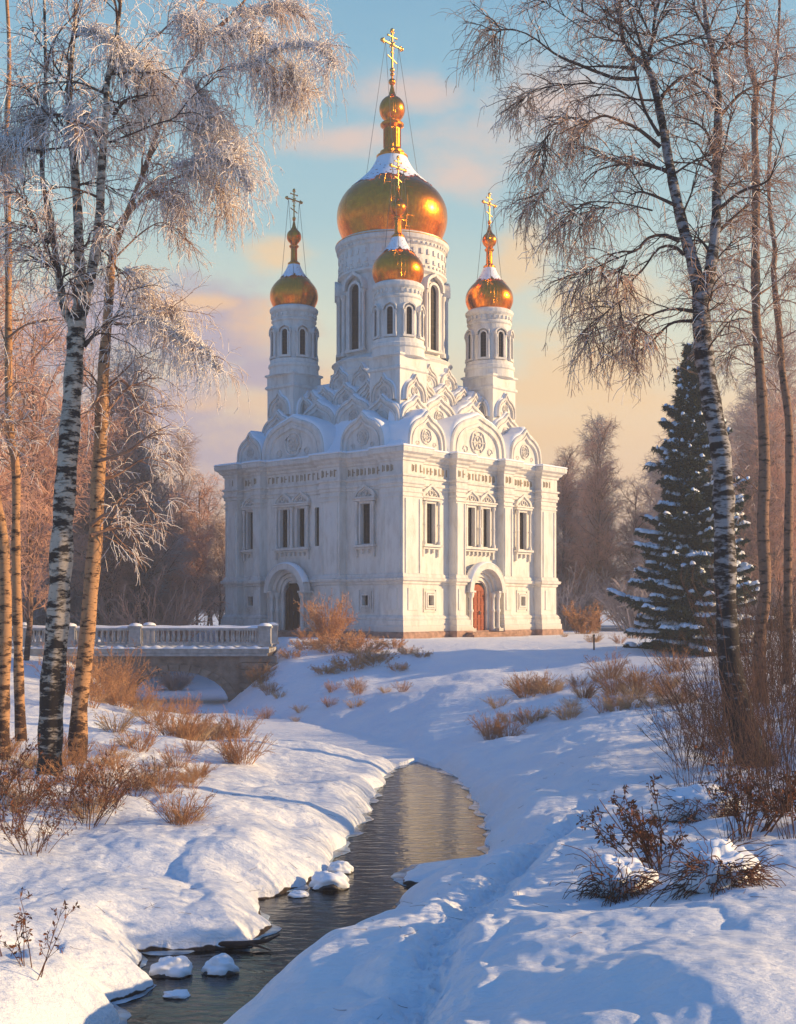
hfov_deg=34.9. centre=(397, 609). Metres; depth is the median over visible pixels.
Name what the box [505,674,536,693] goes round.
dry grass tuft
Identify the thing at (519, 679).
dry grass tuft
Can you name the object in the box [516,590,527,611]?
window
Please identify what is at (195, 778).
dry grass tuft
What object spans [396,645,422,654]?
bush
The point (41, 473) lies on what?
bare tree
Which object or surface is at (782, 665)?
thicket
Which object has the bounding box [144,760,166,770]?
dry grass tuft
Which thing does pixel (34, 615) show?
bush
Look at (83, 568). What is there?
bare tree
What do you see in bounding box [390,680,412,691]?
dry grass tuft
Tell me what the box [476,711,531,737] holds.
dry grass tuft
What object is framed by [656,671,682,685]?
dry grass tuft
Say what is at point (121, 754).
dry grass tuft
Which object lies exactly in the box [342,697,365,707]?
dry grass tuft
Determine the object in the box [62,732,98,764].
dry grass tuft
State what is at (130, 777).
dry grass tuft
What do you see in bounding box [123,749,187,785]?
dry grass tuft
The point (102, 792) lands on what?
bush
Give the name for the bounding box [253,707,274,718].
dry grass tuft
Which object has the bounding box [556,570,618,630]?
bush
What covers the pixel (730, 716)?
thicket
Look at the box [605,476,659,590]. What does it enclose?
bare tree
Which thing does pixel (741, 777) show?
thicket
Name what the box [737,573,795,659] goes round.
thicket
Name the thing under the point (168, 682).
bush
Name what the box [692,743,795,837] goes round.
bush
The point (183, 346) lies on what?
birch
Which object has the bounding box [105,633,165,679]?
bush
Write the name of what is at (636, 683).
dry grass tuft
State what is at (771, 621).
thicket
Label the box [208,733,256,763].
dry grass tuft
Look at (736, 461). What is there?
bare tree
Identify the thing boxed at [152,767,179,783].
dry grass tuft
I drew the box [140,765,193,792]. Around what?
dry grass tuft
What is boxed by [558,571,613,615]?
bush
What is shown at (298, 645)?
bush
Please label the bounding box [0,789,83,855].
bush
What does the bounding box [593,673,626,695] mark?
dry grass tuft
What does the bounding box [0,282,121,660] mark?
bare tree
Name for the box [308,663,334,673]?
bush
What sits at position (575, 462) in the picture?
bare tree
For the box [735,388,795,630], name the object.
bare tree
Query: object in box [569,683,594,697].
dry grass tuft
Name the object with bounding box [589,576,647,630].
bush
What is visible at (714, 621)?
thicket
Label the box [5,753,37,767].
dry grass tuft
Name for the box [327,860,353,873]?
stone
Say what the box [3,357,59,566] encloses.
bare tree
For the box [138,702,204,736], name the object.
dry grass tuft
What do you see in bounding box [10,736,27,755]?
dry grass tuft
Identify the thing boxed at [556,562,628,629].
bush
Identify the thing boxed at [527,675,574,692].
dry grass tuft
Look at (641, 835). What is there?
bush
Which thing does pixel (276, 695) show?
dry grass tuft
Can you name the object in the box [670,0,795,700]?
birch
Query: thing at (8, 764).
dry grass tuft
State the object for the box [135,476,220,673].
bare tree
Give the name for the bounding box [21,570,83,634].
bush
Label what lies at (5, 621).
birch
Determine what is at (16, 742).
dry grass tuft
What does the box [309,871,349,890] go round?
stone
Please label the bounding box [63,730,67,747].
dry grass tuft
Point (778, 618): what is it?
thicket
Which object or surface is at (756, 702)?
bush
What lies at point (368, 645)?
bush
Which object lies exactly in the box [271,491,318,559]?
window
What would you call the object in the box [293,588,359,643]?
bush
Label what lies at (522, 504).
window
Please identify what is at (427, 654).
bush
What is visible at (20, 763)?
bush
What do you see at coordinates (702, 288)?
birch
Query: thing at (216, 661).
bridge
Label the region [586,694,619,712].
dry grass tuft
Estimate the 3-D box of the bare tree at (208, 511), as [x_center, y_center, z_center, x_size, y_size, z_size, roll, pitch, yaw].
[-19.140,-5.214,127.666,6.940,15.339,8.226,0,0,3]
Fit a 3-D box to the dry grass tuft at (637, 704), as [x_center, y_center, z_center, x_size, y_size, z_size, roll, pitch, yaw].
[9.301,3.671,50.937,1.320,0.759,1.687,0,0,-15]
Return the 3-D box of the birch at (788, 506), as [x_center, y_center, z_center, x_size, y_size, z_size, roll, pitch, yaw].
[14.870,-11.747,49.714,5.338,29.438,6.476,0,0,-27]
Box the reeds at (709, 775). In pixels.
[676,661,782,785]
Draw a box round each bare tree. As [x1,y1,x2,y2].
[0,158,54,608]
[0,217,88,560]
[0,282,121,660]
[1,390,58,597]
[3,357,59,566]
[11,389,105,633]
[24,465,103,621]
[26,374,166,635]
[41,404,60,446]
[42,331,179,633]
[42,396,81,419]
[49,461,108,609]
[103,347,200,622]
[104,387,193,638]
[121,476,217,675]
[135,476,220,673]
[158,426,212,582]
[172,470,223,630]
[184,484,224,625]
[192,515,224,623]
[203,540,224,625]
[205,562,224,619]
[550,460,586,580]
[552,451,591,589]
[553,442,585,587]
[556,415,635,629]
[556,475,594,590]
[556,497,570,600]
[567,408,629,629]
[570,479,634,590]
[602,473,657,594]
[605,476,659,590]
[616,510,653,587]
[618,441,666,596]
[641,456,661,577]
[643,387,677,530]
[653,418,674,442]
[656,431,748,574]
[723,396,753,473]
[725,398,757,555]
[728,404,795,596]
[730,355,795,574]
[731,439,795,585]
[733,309,795,609]
[733,478,759,585]
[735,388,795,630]
[776,385,795,569]
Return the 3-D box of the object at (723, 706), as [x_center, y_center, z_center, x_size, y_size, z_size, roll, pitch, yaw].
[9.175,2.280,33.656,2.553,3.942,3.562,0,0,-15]
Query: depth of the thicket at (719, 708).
36.79 m
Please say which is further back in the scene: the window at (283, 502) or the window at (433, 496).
the window at (283, 502)
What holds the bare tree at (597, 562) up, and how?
on the ground
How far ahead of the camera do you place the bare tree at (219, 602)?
143.73 m
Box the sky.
[0,0,795,610]
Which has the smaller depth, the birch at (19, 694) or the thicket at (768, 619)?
the birch at (19, 694)
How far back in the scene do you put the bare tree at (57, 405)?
154.76 m
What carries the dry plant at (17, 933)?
on the ground
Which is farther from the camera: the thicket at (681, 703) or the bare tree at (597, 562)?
the bare tree at (597, 562)
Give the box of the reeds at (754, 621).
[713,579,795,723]
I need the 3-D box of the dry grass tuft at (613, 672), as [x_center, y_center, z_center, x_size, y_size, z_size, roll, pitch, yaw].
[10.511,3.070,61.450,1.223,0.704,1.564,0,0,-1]
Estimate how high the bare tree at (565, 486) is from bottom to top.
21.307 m
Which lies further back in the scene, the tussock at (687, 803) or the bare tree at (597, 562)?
the bare tree at (597, 562)
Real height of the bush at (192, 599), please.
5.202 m
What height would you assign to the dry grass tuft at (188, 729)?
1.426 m
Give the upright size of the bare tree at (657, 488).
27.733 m
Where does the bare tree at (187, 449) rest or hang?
on the ground
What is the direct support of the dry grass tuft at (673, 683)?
on the ground
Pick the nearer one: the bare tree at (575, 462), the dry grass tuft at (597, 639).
the dry grass tuft at (597, 639)
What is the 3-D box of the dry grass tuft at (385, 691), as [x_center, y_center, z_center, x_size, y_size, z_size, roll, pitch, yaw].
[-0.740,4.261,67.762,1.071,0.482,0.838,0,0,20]
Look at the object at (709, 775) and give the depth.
30.88 m
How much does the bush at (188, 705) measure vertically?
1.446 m
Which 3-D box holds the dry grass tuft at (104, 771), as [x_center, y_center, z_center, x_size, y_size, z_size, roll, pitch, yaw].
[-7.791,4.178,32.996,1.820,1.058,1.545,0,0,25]
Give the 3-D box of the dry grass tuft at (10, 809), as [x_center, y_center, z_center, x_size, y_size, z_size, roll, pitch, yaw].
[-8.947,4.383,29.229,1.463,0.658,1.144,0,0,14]
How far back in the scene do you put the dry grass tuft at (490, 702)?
57.12 m
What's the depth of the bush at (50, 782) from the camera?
29.93 m
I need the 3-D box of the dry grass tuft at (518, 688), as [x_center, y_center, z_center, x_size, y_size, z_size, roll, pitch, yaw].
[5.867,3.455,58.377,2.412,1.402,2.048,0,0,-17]
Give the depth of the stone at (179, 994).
19.57 m
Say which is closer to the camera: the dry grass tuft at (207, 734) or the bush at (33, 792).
the bush at (33, 792)
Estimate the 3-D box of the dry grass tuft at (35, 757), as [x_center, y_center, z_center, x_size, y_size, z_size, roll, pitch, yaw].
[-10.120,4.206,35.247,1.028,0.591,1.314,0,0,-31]
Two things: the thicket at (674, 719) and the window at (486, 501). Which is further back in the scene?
the window at (486, 501)
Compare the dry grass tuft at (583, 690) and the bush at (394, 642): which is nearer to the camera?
the dry grass tuft at (583, 690)
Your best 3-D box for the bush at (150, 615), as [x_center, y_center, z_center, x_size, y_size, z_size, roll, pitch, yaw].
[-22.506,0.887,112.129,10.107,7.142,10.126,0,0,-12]
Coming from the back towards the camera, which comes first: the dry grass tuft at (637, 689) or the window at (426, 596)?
the window at (426, 596)
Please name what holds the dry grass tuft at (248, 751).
on the ground
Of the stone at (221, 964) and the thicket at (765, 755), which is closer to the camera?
the stone at (221, 964)
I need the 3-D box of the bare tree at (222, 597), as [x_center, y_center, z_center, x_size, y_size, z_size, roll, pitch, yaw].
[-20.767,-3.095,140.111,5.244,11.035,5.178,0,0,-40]
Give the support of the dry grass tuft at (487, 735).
on the ground
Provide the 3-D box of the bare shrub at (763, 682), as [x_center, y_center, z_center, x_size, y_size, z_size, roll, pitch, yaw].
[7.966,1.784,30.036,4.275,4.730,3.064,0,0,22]
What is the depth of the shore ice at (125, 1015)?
23.50 m
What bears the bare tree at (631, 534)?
on the ground
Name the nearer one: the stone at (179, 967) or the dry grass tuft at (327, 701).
the stone at (179, 967)
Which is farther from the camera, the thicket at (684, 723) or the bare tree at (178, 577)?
the bare tree at (178, 577)
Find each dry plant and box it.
[0,915,28,956]
[1,887,79,979]
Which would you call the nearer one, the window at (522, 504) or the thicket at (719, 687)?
the thicket at (719, 687)
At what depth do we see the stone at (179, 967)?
20.66 m
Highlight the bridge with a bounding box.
[11,622,278,702]
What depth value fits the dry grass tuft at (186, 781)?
33.54 m
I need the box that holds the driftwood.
[218,934,279,950]
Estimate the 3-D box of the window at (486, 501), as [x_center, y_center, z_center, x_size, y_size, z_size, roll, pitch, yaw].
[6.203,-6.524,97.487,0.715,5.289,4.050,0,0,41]
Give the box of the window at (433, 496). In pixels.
[422,484,443,556]
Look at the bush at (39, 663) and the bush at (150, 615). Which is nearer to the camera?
the bush at (39, 663)
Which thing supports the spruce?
on the ground
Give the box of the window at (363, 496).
[351,484,377,556]
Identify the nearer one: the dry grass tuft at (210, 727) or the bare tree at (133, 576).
the dry grass tuft at (210, 727)
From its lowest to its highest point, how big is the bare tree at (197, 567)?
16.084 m
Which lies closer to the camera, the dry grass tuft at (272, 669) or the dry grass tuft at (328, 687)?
the dry grass tuft at (328, 687)
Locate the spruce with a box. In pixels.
[606,341,774,655]
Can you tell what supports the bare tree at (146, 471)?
on the ground
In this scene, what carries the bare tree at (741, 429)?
on the ground
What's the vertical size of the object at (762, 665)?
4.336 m
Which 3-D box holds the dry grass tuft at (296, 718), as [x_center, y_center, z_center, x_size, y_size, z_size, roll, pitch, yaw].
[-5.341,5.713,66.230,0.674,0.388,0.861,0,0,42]
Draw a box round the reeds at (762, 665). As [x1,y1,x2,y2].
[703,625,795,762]
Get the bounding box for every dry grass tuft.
[0,754,14,768]
[0,765,32,795]
[0,786,37,811]
[1,760,76,803]
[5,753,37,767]
[6,766,33,779]
[10,733,27,746]
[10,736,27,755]
[15,753,37,768]
[34,749,77,767]
[36,745,103,785]
[49,789,115,818]
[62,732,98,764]
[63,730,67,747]
[64,784,113,807]
[72,749,143,787]
[87,783,131,802]
[89,676,147,708]
[91,708,140,732]
[91,757,115,765]
[92,696,111,703]
[93,735,127,755]
[99,747,139,771]
[103,680,136,705]
[108,765,158,787]
[111,749,135,758]
[113,719,169,752]
[113,732,137,746]
[118,770,159,786]
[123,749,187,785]
[126,777,157,790]
[129,706,153,716]
[130,697,158,709]
[133,699,175,725]
[137,783,217,825]
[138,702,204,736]
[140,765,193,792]
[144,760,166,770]
[149,707,216,740]
[149,741,199,767]
[150,695,182,711]
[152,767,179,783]
[164,801,213,822]
[171,770,194,781]
[174,710,221,731]
[174,720,221,740]
[175,722,220,741]
[175,735,206,752]
[176,768,207,782]
[176,770,210,788]
[180,761,216,775]
[183,759,219,777]
[185,718,226,739]
[187,714,239,739]
[199,724,277,764]
[207,705,265,738]
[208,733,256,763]
[222,717,253,737]
[247,668,274,683]
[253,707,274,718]
[256,680,274,689]
[257,680,283,695]
[264,664,278,671]
[270,688,288,698]
[289,716,300,721]
[290,625,313,639]
[291,703,307,712]
[321,679,343,692]
[321,696,339,706]
[322,665,336,673]
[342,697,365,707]
[343,676,366,689]
[345,681,368,694]
[364,648,386,662]
[378,687,393,692]
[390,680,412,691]
[465,707,512,734]
[472,720,507,739]
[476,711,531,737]
[480,695,512,708]
[497,673,548,697]
[497,711,521,721]
[504,705,542,724]
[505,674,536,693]
[514,667,564,694]
[520,705,554,720]
[523,671,552,692]
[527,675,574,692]
[535,677,564,694]
[547,703,584,719]
[556,703,585,716]
[559,697,581,707]
[563,672,589,686]
[566,675,606,697]
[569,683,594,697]
[580,646,629,678]
[583,632,603,641]
[585,668,609,682]
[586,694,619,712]
[590,670,632,693]
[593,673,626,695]
[594,691,637,711]
[600,666,624,677]
[601,690,626,704]
[608,632,626,643]
[611,658,672,692]
[613,665,656,680]
[613,669,652,693]
[613,693,648,709]
[614,676,640,693]
[614,681,652,699]
[638,691,664,706]
[643,674,681,689]
[646,674,702,702]
[647,680,678,696]
[648,642,700,672]
[649,686,684,706]
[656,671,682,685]
[669,659,695,669]
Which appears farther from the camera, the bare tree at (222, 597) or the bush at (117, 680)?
the bare tree at (222, 597)
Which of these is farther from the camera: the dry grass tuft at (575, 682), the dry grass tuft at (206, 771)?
the dry grass tuft at (575, 682)
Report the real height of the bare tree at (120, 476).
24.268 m
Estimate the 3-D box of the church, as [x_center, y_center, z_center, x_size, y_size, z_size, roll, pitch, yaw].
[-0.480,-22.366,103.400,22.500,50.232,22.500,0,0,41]
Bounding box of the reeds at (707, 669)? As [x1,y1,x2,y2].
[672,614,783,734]
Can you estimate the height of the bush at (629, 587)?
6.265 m
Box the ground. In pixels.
[0,611,795,1023]
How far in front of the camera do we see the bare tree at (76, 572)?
100.34 m
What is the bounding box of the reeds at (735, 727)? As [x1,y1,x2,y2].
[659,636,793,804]
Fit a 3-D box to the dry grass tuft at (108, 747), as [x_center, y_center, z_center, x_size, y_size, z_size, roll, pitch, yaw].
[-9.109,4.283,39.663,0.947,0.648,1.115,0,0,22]
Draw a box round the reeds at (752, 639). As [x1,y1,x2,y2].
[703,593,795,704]
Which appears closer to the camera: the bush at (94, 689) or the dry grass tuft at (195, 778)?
the dry grass tuft at (195, 778)
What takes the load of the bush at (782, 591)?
on the ground
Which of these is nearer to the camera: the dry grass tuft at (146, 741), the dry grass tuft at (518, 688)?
the dry grass tuft at (146, 741)
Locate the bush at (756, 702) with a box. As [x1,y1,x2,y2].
[655,602,795,808]
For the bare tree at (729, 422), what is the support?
on the ground
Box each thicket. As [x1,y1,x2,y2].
[628,675,717,749]
[631,676,737,769]
[638,621,775,749]
[653,673,721,735]
[656,699,729,762]
[657,662,795,770]
[665,747,773,805]
[667,683,781,748]
[668,643,775,729]
[669,632,795,731]
[678,550,795,682]
[684,584,795,665]
[686,645,777,722]
[686,698,795,813]
[697,603,795,690]
[705,568,795,699]
[714,596,795,701]
[730,747,785,806]
[736,593,795,654]
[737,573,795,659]
[737,597,795,651]
[744,623,795,717]
[746,591,795,650]
[752,576,795,664]
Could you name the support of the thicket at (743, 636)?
on the ground
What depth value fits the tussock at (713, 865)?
17.96 m
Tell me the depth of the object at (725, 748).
21.92 m
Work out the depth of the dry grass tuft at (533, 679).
61.30 m
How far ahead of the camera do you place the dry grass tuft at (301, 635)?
85.92 m
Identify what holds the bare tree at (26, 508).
on the ground
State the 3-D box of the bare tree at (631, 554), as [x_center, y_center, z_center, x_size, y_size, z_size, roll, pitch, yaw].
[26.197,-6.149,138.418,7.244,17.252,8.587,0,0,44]
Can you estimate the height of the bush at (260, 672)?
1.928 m
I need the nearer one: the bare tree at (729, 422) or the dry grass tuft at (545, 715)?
the dry grass tuft at (545, 715)
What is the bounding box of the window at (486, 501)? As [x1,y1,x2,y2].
[466,489,497,559]
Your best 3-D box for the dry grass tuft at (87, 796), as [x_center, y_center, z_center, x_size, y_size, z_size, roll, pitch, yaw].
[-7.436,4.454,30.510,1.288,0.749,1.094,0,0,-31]
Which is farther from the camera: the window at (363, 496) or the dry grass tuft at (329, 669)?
the window at (363, 496)
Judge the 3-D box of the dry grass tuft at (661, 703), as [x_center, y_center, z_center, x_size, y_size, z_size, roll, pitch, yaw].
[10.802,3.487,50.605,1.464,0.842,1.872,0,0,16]
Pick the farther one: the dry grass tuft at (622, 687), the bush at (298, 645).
the bush at (298, 645)
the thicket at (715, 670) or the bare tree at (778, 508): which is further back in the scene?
the bare tree at (778, 508)
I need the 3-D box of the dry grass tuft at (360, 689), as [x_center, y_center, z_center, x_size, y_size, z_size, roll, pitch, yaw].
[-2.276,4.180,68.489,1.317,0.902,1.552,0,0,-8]
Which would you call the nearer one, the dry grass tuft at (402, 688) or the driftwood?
the driftwood
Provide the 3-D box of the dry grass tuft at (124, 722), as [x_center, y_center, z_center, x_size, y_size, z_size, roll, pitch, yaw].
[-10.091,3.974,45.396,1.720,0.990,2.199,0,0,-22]
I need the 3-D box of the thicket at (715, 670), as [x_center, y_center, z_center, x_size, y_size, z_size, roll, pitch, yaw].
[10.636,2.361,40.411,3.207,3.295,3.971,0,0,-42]
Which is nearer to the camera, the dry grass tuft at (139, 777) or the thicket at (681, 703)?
the dry grass tuft at (139, 777)
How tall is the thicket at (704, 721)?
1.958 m
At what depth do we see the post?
75.97 m
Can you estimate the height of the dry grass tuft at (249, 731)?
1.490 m
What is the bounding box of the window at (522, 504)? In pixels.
[514,494,533,561]
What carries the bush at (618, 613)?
on the ground
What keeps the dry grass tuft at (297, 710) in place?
on the ground
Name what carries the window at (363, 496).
in the church
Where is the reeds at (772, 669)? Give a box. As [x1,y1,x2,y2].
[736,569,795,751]
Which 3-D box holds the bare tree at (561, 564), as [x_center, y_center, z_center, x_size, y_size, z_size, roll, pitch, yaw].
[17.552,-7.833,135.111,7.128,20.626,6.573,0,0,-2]
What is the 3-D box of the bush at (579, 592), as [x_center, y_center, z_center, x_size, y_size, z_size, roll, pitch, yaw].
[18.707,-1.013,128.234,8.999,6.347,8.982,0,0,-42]
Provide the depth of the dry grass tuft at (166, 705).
63.08 m
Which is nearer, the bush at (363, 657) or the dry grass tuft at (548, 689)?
the dry grass tuft at (548, 689)
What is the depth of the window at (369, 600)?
93.09 m
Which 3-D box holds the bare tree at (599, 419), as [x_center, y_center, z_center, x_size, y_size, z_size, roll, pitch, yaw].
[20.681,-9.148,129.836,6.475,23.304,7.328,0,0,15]
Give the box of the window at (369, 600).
[358,588,373,611]
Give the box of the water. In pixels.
[116,762,486,1023]
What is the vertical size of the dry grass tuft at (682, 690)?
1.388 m
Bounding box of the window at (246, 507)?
[240,495,252,560]
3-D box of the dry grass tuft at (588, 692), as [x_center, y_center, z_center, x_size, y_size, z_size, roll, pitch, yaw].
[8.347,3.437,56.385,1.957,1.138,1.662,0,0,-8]
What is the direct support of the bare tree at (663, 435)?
on the ground
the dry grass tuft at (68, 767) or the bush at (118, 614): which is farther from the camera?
the bush at (118, 614)
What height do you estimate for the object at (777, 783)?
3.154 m
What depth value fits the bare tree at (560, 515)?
127.92 m
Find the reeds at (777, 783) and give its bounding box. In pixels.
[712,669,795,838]
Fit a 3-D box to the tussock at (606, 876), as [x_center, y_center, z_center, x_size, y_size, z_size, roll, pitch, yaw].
[3.481,4.235,19.521,2.068,1.329,2.101,0,0,0]
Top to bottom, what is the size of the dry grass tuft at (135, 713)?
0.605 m
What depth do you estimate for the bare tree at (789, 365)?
127.60 m
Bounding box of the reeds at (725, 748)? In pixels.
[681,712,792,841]
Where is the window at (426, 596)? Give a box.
[423,588,436,611]
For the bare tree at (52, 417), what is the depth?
119.87 m
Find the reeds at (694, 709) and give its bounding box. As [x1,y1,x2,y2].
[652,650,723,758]
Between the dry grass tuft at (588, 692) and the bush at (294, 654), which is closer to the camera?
the dry grass tuft at (588, 692)
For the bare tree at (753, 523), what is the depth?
122.23 m
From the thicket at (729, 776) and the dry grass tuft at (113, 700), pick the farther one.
the dry grass tuft at (113, 700)
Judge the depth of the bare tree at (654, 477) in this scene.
119.54 m
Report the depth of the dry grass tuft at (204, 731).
46.31 m
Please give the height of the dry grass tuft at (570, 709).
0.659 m
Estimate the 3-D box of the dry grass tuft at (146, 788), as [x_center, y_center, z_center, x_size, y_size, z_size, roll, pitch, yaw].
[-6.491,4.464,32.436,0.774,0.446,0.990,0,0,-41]
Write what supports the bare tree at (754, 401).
on the ground
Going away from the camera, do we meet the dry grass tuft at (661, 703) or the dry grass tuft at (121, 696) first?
the dry grass tuft at (661, 703)
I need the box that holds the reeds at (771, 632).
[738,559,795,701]
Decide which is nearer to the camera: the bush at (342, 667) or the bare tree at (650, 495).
the bush at (342, 667)
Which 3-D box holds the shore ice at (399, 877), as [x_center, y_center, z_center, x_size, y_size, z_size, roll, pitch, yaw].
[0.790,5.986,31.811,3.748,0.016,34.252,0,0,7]
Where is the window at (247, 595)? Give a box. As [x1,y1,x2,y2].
[245,590,252,611]
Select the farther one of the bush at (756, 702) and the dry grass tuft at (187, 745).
the dry grass tuft at (187, 745)
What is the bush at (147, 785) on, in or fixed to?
on the ground
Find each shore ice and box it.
[111,764,408,1023]
[391,764,490,905]
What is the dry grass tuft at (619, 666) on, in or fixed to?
on the ground
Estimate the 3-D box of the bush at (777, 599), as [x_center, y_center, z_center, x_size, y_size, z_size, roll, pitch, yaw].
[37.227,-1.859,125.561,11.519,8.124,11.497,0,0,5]
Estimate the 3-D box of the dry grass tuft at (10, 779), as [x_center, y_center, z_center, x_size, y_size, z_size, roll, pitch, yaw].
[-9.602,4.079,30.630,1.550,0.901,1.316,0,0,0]
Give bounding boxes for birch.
[0,0,73,740]
[0,0,251,775]
[0,193,60,759]
[31,0,359,760]
[432,0,795,767]
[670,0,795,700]
[705,0,795,684]
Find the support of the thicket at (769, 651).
on the ground
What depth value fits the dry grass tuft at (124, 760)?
37.18 m
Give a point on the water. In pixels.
(420, 813)
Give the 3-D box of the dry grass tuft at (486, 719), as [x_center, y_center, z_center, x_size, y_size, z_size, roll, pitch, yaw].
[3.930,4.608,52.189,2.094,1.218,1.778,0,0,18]
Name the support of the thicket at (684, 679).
on the ground
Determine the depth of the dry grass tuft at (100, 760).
37.65 m
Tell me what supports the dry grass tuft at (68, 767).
on the ground
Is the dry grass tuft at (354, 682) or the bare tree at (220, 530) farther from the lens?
the bare tree at (220, 530)
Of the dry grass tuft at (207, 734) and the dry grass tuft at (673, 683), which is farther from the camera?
the dry grass tuft at (673, 683)
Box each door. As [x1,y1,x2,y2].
[286,583,299,629]
[473,583,484,629]
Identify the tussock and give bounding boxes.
[555,844,683,905]
[636,823,795,905]
[641,768,757,824]
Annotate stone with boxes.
[149,955,192,978]
[162,989,189,998]
[201,953,239,976]
[288,890,308,897]
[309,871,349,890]
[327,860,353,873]
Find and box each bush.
[0,733,54,803]
[0,761,67,836]
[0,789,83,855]
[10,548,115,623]
[12,561,49,635]
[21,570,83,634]
[21,760,103,810]
[25,639,110,694]
[35,750,149,829]
[36,587,102,625]
[65,652,129,707]
[70,563,228,676]
[71,758,150,809]
[74,578,207,640]
[74,645,152,703]
[91,638,159,702]
[99,603,200,636]
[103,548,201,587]
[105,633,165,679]
[105,764,159,796]
[116,675,164,715]
[134,580,206,621]
[153,671,195,690]
[168,690,203,716]
[237,657,270,686]
[277,647,307,658]
[286,638,325,650]
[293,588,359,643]
[305,635,355,652]
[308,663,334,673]
[312,626,371,648]
[329,653,374,671]
[332,634,392,653]
[350,647,404,665]
[381,637,408,647]
[384,661,410,671]
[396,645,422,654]
[410,650,433,657]
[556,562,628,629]
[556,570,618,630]
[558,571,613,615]
[559,557,616,596]
[559,578,614,614]
[561,600,613,633]
[576,773,687,871]
[586,566,662,630]
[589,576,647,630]
[614,570,644,615]
[655,602,795,808]
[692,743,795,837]
[737,577,795,629]
[741,554,795,629]
[741,558,795,627]
[771,570,795,624]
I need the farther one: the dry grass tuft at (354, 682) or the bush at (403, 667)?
the bush at (403, 667)
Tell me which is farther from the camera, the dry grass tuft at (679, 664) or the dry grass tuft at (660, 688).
the dry grass tuft at (679, 664)
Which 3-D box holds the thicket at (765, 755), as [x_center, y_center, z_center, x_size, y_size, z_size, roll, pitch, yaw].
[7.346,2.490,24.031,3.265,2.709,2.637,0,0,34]
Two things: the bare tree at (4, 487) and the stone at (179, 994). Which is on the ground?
the bare tree at (4, 487)
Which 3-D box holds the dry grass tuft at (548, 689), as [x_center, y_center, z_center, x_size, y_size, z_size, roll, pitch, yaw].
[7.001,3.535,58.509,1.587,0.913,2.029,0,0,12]
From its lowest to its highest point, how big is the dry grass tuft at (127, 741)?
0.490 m
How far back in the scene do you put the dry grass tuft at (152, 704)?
60.65 m
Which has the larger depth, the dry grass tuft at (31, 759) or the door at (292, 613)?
the door at (292, 613)
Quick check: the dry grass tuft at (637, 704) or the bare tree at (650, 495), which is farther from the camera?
the bare tree at (650, 495)
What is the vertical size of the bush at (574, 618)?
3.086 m
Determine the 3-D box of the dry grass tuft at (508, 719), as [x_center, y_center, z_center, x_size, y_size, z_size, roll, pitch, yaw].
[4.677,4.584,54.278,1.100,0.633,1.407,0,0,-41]
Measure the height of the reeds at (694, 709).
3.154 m
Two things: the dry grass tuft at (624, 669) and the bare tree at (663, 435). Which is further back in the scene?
the bare tree at (663, 435)
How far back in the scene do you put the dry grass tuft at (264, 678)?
76.02 m
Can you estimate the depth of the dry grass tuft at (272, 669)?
76.90 m
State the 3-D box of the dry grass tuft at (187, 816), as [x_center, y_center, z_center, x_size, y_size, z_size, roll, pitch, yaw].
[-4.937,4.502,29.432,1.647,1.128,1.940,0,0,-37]
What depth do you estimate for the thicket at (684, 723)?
34.25 m
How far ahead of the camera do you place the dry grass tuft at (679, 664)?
61.71 m
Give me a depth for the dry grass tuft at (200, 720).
51.42 m
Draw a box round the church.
[214,28,567,641]
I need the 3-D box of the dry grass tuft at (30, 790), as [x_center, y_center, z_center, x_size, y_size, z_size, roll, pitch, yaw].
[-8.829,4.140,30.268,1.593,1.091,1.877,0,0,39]
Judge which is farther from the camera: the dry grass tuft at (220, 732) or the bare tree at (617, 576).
the bare tree at (617, 576)
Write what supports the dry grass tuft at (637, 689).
on the ground
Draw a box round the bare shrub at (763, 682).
[652,585,795,782]
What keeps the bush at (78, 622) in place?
on the ground
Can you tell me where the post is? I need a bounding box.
[593,634,594,649]
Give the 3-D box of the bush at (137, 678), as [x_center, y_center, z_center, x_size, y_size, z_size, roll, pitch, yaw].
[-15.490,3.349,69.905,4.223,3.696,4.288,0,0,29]
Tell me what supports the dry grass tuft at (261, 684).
on the ground
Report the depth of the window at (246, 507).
101.75 m
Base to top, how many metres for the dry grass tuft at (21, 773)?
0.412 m
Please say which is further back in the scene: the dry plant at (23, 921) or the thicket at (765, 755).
the thicket at (765, 755)
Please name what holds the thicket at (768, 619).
on the ground
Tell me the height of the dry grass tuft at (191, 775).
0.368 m
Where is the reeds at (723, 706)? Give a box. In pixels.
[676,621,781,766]

